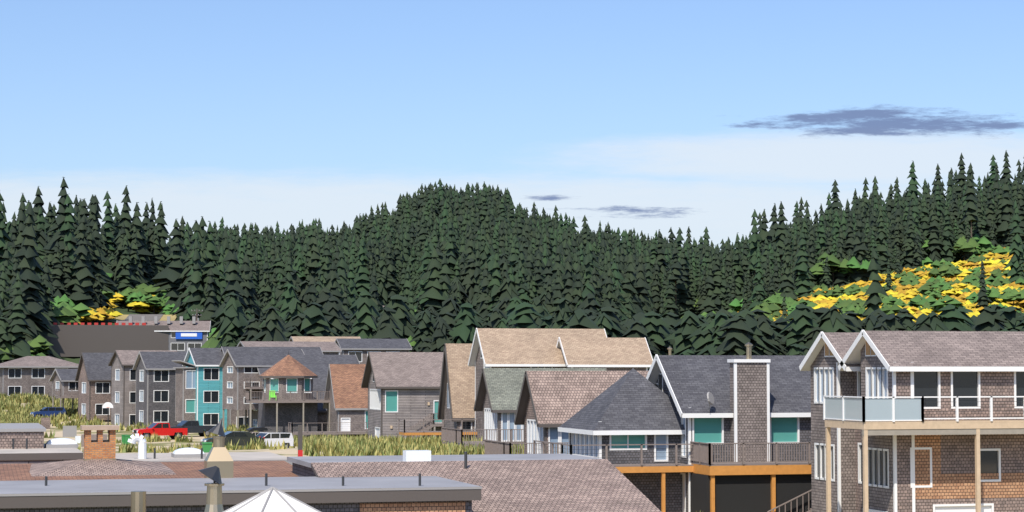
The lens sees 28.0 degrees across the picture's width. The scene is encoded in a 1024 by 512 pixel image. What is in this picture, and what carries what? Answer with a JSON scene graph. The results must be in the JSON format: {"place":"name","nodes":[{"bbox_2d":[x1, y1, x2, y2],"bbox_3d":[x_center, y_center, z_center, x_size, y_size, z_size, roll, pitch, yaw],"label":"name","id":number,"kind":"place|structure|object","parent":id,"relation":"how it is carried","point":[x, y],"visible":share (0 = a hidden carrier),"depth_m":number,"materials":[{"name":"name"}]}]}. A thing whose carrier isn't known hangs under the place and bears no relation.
{"place":"outdoors","nodes":[
{"label":"outdoors","id":0,"kind":"place"},
{"bbox_2d":[123,314,162,320],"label":"hill road","id":1,"kind":"structure","parent":0,"point":[138,317],"depth_m":482.23,"materials":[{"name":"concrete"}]},
{"bbox_2d":[6,258,1010,457],"bbox_3d":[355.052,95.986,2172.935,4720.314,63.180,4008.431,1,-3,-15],"label":"ground","id":2,"kind":"structure","parent":0,"point":[287,452],"depth_m":246.93,"materials":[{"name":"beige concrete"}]},
{"bbox_2d":[0,356,78,399],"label":"house","id":3,"kind":"structure","parent":2,"relation":"on","point":[29,374],"depth_m":325.31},
{"bbox_2d":[0,423,82,463],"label":"flat roof","id":4,"kind":"structure","parent":2,"relation":"on","point":[22,443],"depth_m":97.56,"materials":[{"name":"grey"}]},
{"bbox_2d":[30,407,65,416],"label":"blue car","id":5,"kind":"object","parent":2,"relation":"on","point":[48,411],"visible":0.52,"depth_m":288.57,"materials":[{"name":"blue paint"}]},
{"bbox_2d":[49,368,77,408],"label":"house","id":6,"kind":"structure","parent":2,"relation":"on","point":[64,384],"depth_m":295.76,"materials":[{"name":"grey"}]},
{"bbox_2d":[75,352,112,419],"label":"steep house","id":7,"kind":"structure","parent":2,"relation":"on","point":[93,376],"depth_m":287.65,"materials":[{"name":"grey"}]},
{"bbox_2d":[45,323,168,356],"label":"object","id":8,"kind":"object","parent":2,"relation":"on","point":[75,340],"visible":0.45,"depth_m":387.45,"materials":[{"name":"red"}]},
{"bbox_2d":[102,402,112,424],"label":"patio umbrella","id":9,"kind":"object","parent":2,"relation":"on","point":[108,405],"visible":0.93,"depth_m":256.42,"materials":[{"name":"white fabric"}]},
{"bbox_2d":[108,350,177,426],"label":"house","id":10,"kind":"structure","parent":2,"relation":"on","point":[123,384],"depth_m":279.51,"materials":[{"name":"grey"}]},
{"bbox_2d":[115,315,175,320],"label":"road verge","id":11,"kind":"structure","parent":2,"relation":"on","point":[162,318],"depth_m":481.74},
{"bbox_2d":[0,425,298,480],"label":"rooftop","id":12,"kind":"object","parent":2,"relation":"on","point":[99,460],"visible":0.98,"depth_m":84.43,"materials":[{"name":"grey"}]},
{"bbox_2d":[132,351,186,425],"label":"house","id":13,"kind":"structure","parent":2,"relation":"on","point":[155,384],"depth_m":272.04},
{"bbox_2d":[132,423,187,438],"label":"pickup truck","id":14,"kind":"object","parent":2,"relation":"on","point":[162,429],"visible":0.73,"depth_m":236.46,"materials":[{"name":"red paint"}]},
{"bbox_2d":[116,321,210,351],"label":"building","id":15,"kind":"structure","parent":2,"relation":"on","point":[184,345],"depth_m":391.29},
{"bbox_2d":[129,316,201,338],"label":"store sign","id":16,"kind":"object","parent":15,"relation":"attached to","point":[188,335],"visible":1,"depth_m":390.96,"materials":[{"name":"blue"}]},
{"bbox_2d":[121,435,212,452],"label":"trash bins","id":17,"kind":"object","parent":2,"relation":"on","point":[206,446],"visible":0.76,"depth_m":131.24,"materials":[{"name":"green plastic"}]},
{"bbox_2d":[41,418,302,456],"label":"signs","id":18,"kind":"object","parent":2,"relation":"on","point":[69,431],"visible":0.56,"depth_m":224.79,"materials":[{"name":"grey"}]},
{"bbox_2d":[170,420,213,436],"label":"dark pickup","id":19,"kind":"object","parent":2,"relation":"on","point":[192,426],"visible":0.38,"depth_m":244.68,"materials":[{"name":"grey paint"}]},
{"bbox_2d":[192,309,201,320],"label":"power poles","id":20,"kind":"object","parent":2,"relation":"on","point":[197,315],"visible":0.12,"depth_m":412.03,"materials":[{"name":"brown wood"}]},
{"bbox_2d":[115,434,291,464],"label":"flat roof","id":21,"kind":"structure","parent":2,"relation":"on","point":[187,455],"depth_m":98.07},
{"bbox_2d":[182,348,226,428],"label":"turquoise house","id":22,"kind":"structure","parent":2,"relation":"on","point":[209,383],"depth_m":264.51,"materials":[{"name":"teal"}]},
{"bbox_2d":[172,360,196,421],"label":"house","id":23,"kind":"structure","parent":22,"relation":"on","point":[185,393],"depth_m":264.20,"materials":[{"name":"grey"}]},
{"bbox_2d":[131,466,320,511],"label":"vents","id":24,"kind":"object","parent":2,"relation":"on","point":[272,499],"visible":1,"depth_m":46.53,"materials":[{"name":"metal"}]},
{"bbox_2d":[200,431,264,445],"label":"dark sedan","id":25,"kind":"object","parent":2,"relation":"on","point":[242,437],"visible":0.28,"depth_m":158.79,"materials":[{"name":"grey paint"}]},
{"bbox_2d":[0,418,481,511],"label":"flat roof","id":26,"kind":"structure","parent":2,"relation":"on","point":[419,493],"depth_m":70.36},
{"bbox_2d":[237,427,269,448],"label":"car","id":27,"kind":"object","parent":2,"relation":"on","point":[253,429],"visible":0.12,"depth_m":203.29,"materials":[{"name":"beige paint"}]},
{"bbox_2d":[219,349,304,429],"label":"house","id":28,"kind":"structure","parent":2,"relation":"on","point":[240,373],"depth_m":252.22,"materials":[{"name":"grey"}]},
{"bbox_2d":[242,432,293,447],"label":"van","id":29,"kind":"object","parent":2,"relation":"on","point":[274,437],"visible":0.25,"depth_m":195.13,"materials":[{"name":"white paint"}]},
{"bbox_2d":[220,346,322,426],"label":"house row","id":30,"kind":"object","parent":2,"relation":"on","point":[231,417],"visible":0.07,"depth_m":267.55,"materials":[{"name":"grey"}]},
{"bbox_2d":[245,351,329,436],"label":"house","id":31,"kind":"structure","parent":2,"relation":"on","point":[287,394],"depth_m":233.49,"materials":[{"name":"wood"}]},
{"bbox_2d":[236,341,341,354],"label":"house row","id":32,"kind":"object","parent":2,"relation":"on","point":[330,348],"visible":0.08,"depth_m":290.87,"materials":[{"name":"grey"}]},
{"bbox_2d":[248,354,359,426],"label":"house row","id":33,"kind":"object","parent":2,"relation":"on","point":[317,364],"visible":0.15,"depth_m":255.37,"materials":[{"name":"grey"}]},
{"bbox_2d":[313,374,326,430],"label":"house","id":34,"kind":"structure","parent":2,"relation":"on","point":[319,383],"depth_m":240.42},
{"bbox_2d":[289,336,360,341],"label":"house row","id":35,"kind":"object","parent":2,"relation":"on","point":[312,339],"visible":0.04,"depth_m":316.70,"materials":[{"name":"grey"}]},
{"bbox_2d":[288,364,367,437],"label":"house","id":36,"kind":"structure","parent":2,"relation":"on","point":[347,396],"depth_m":229.01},
{"bbox_2d":[0,391,703,511],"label":"dune grass","id":37,"kind":"structure","parent":2,"relation":"on","point":[314,445],"depth_m":157.97,"materials":[{"name":"plant"}]},
{"bbox_2d":[335,338,411,363],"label":"house row","id":38,"kind":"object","parent":2,"relation":"on","point":[360,348],"visible":0.2,"depth_m":305.80,"materials":[{"name":"grey"}]},
{"bbox_2d":[361,352,443,438],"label":"house","id":39,"kind":"structure","parent":2,"relation":"on","point":[403,385],"depth_m":205.82,"materials":[{"name":"grey wood"}]},
{"bbox_2d":[398,343,476,439],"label":"house","id":40,"kind":"structure","parent":2,"relation":"on","point":[456,403],"depth_m":174.19,"materials":[{"name":"grey"}]},
{"bbox_2d":[287,450,660,511],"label":"rooftop","id":41,"kind":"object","parent":2,"relation":"on","point":[540,483],"depth_m":78.50,"materials":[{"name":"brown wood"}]},
{"bbox_2d":[0,172,1023,370],"bbox_3d":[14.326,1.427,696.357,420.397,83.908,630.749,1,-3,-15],"label":"conifer trees","id":42,"kind":"object","parent":2,"relation":"on","point":[884,240],"depth_m":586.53,"materials":[{"name":"green plant"}]},
{"bbox_2d":[0,234,1023,359],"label":"broadleaf trees","id":43,"kind":"object","parent":2,"relation":"on","point":[65,311],"depth_m":522.31,"materials":[{"name":"green plant"}]},
{"bbox_2d":[8,151,1023,314],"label":"conifer trees","id":44,"kind":"object","parent":2,"relation":"on","point":[777,231],"depth_m":695.33,"materials":[{"name":"green plant"}]},
{"bbox_2d":[441,368,606,446],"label":"house","id":45,"kind":"structure","parent":2,"relation":"on","point":[497,396],"depth_m":144.36,"materials":[{"name":"grey"}]},
{"bbox_2d":[468,328,606,439],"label":"house","id":46,"kind":"structure","parent":2,"relation":"on","point":[512,348],"depth_m":169.27,"materials":[{"name":"grey"}]},
{"bbox_2d":[78,247,1023,324],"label":"yellow flowering shrubs","id":47,"kind":"object","parent":2,"relation":"on","point":[906,293],"depth_m":524.87,"materials":[{"name":"yellow plant"}]},
{"bbox_2d":[484,371,648,453],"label":"house","id":48,"kind":"structure","parent":2,"relation":"on","point":[549,403],"depth_m":119.64,"materials":[{"name":"brown"}]},
{"bbox_2d":[556,337,671,370],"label":"roof","id":49,"kind":"structure","parent":2,"relation":"on","point":[619,354],"depth_m":168.65,"materials":[{"name":"grey"}]},
{"bbox_2d":[533,368,711,511],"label":"house","id":50,"kind":"structure","parent":2,"relation":"on","point":[629,426],"depth_m":101.00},
{"bbox_2d":[646,342,811,511],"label":"house","id":51,"kind":"structure","parent":2,"relation":"on","point":[747,416],"depth_m":100.40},
{"bbox_2d":[799,330,1023,511],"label":"twin gable house","id":52,"kind":"structure","parent":2,"relation":"on","point":[917,421],"depth_m":85.90,"materials":[{"name":"brown"}]},
{"bbox_2d":[0,0,1023,249],"label":"sky","id":53,"kind":"structure","parent":0,"point":[648,116],"materials":[{"name":"blue"}]}
]}

